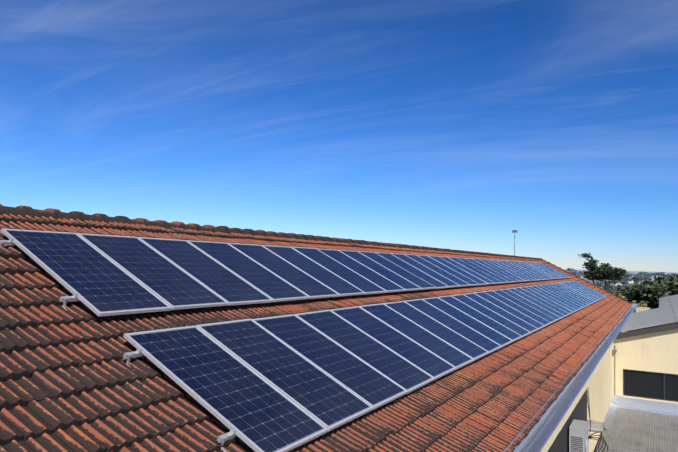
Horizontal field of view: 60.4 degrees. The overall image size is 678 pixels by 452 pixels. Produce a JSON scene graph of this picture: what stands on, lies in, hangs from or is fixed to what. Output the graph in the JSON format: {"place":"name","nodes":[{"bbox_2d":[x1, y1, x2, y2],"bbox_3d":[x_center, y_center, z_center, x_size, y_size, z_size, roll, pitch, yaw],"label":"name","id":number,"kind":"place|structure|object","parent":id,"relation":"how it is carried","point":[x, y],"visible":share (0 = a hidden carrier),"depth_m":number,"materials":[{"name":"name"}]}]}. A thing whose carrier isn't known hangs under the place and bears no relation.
{"place":"outdoors","nodes":[
{"label":"outdoors","id":0,"kind":"place"},
{"bbox_2d":[0,0,677,272],"label":"sky","id":1,"kind":"structure","parent":0,"point":[464,125],"materials":[{"name":"blue"}]},
{"bbox_2d":[541,331,626,451],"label":"wall","id":2,"kind":"structure","parent":0,"point":[598,385],"depth_m":19.79,"materials":[{"name":"beige paint"}]},
{"bbox_2d":[503,304,637,451],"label":"rain gutter","id":3,"kind":"object","parent":2,"relation":"attached to","point":[540,433],"visible":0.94,"depth_m":10.43,"materials":[{"name":"grey metal"}]},
{"bbox_2d":[569,419,588,451],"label":"air conditioner outdoor unit","id":4,"kind":"object","parent":2,"relation":"on","point":[578,435],"visible":1,"depth_m":15.80,"materials":[{"name":"grey paint"}]},
{"bbox_2d":[543,260,630,303],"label":"verge barge caps","id":5,"kind":"object","parent":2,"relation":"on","point":[588,282],"visible":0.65,"depth_m":39.90,"materials":[{"name":"tile"}]},
{"bbox_2d":[586,389,607,451],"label":"cables","id":6,"kind":"object","parent":2,"relation":"attached to","point":[590,437],"visible":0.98,"depth_m":16.45,"materials":[{"name":"black rubber"}]},
{"bbox_2d":[564,269,677,285],"bbox_3d":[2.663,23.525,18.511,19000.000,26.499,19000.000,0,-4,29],"label":"terrain","id":7,"kind":"structure","parent":0,"point":[633,272],"depth_m":5236.95,"materials":[{"name":"grey"}]},
{"bbox_2d":[512,230,516,255],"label":"floodlight mast","id":8,"kind":"object","parent":7,"relation":"on","point":[514,231],"visible":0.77,"depth_m":181.21,"materials":[{"name":"grey metal"}]},
{"bbox_2d":[578,253,625,294],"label":"tree","id":9,"kind":"object","parent":7,"relation":"on","point":[604,272],"visible":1,"depth_m":81.43,"materials":[{"name":"green plant"}]},
{"bbox_2d":[581,276,662,287],"bbox_3d":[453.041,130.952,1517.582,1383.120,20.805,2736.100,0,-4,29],"label":"distant houses","id":10,"kind":"structure","parent":7,"relation":"on","point":[632,281],"depth_m":1246.77,"materials":[{"name":"white"}]},
{"bbox_2d":[614,284,630,290],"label":"buildings","id":11,"kind":"structure","parent":7,"relation":"on","point":[619,286],"depth_m":575.35,"materials":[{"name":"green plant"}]},
{"bbox_2d":[619,279,627,285],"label":"tree","id":12,"kind":"object","parent":7,"relation":"on","point":[624,281],"visible":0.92,"depth_m":1003.23,"materials":[{"name":"green plant"}]},
{"bbox_2d":[615,289,632,297],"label":"tree","id":13,"kind":"object","parent":7,"relation":"on","point":[617,292],"visible":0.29,"depth_m":502.28,"materials":[{"name":"green plant"}]},
{"bbox_2d":[613,291,653,312],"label":"shrubs","id":14,"kind":"object","parent":7,"relation":"on","point":[639,305],"visible":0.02,"depth_m":51.57,"materials":[{"name":"green plant"}]},
{"bbox_2d":[631,275,643,283],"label":"tree","id":15,"kind":"object","parent":7,"relation":"on","point":[636,278],"visible":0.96,"depth_m":1087.55,"materials":[{"name":"green plant"}]},
{"bbox_2d":[618,275,677,307],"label":"tree","id":16,"kind":"object","parent":7,"relation":"on","point":[649,293],"visible":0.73,"depth_m":52.41,"materials":[{"name":"green plant"}]},
{"bbox_2d":[636,274,677,286],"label":"tree","id":17,"kind":"object","parent":7,"relation":"on","point":[660,279],"visible":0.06,"depth_m":80.25,"materials":[{"name":"green plant"}]},
{"bbox_2d":[666,277,677,290],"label":"tree","id":18,"kind":"object","parent":7,"relation":"on","point":[675,279],"depth_m":56.15,"materials":[{"name":"green plant"}]},
{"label":"lower building walls","id":19,"kind":"object","parent":7,"relation":"on","visible":0},
{"bbox_2d":[595,408,677,451],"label":"lower flat roof","id":20,"kind":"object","parent":19,"relation":"on","point":[629,430],"visible":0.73,"depth_m":19.62,"materials":[{"name":"grey metal"}]},
{"bbox_2d":[587,395,677,431],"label":"parapet flashing","id":21,"kind":"object","parent":20,"relation":"on","point":[618,401],"visible":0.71,"depth_m":22.86,"materials":[{"name":"grey metal"}]},
{"bbox_2d":[612,307,677,401],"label":"neighbour walls","id":22,"kind":"structure","parent":0,"point":[655,352],"depth_m":23.34,"materials":[{"name":"beige paint"}]},
{"bbox_2d":[619,308,658,332],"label":"neighbour roof","id":23,"kind":"structure","parent":22,"relation":"on","point":[642,319],"depth_m":26.93,"materials":[{"name":"grey metal"}]},
{"bbox_2d":[615,323,677,338],"bbox_3d":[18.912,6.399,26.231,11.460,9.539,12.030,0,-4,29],"label":"roof fascia","id":24,"kind":"structure","parent":22,"relation":"attached to","point":[642,331],"depth_m":23.21,"materials":[{"name":"grey metal"}]},
{"bbox_2d":[622,369,677,403],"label":"neighbour window","id":25,"kind":"structure","parent":22,"relation":"in","point":[652,386],"depth_m":23.23,"materials":[{"name":"black glass"}]},
{"bbox_2d":[658,294,677,325],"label":"neighbour roof","id":26,"kind":"structure","parent":22,"relation":"on","point":[668,310],"depth_m":29.83,"materials":[{"name":"grey metal"}]},
{"bbox_3d":[2.188,2.433,20.640,12.654,3.342,48.450,0,-4,29],"label":"roof deck and slope","id":27,"kind":"object","parent":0,"visible":0},
{"bbox_2d":[0,213,632,451],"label":"roof tiles","id":28,"kind":"object","parent":27,"relation":"on","point":[71,380],"visible":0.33,"depth_m":6.22,"materials":[{"name":"tile"}]},
{"bbox_2d":[0,204,542,259],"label":"ridge caps","id":29,"kind":"object","parent":28,"relation":"on","point":[23,211],"visible":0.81,"depth_m":10.57,"materials":[{"name":"tile"}]},
{"bbox_2d":[0,237,598,451],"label":"mounting brackets","id":30,"kind":"object","parent":28,"relation":"on","point":[223,438],"visible":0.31,"depth_m":5.58,"materials":[{"name":"metal"}]},
{"bbox_2d":[0,228,606,451],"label":"solar panels","id":31,"kind":"object","parent":30,"relation":"on","point":[253,382],"visible":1,"depth_m":7.89,"materials":[{"name":"glass"}]}
]}

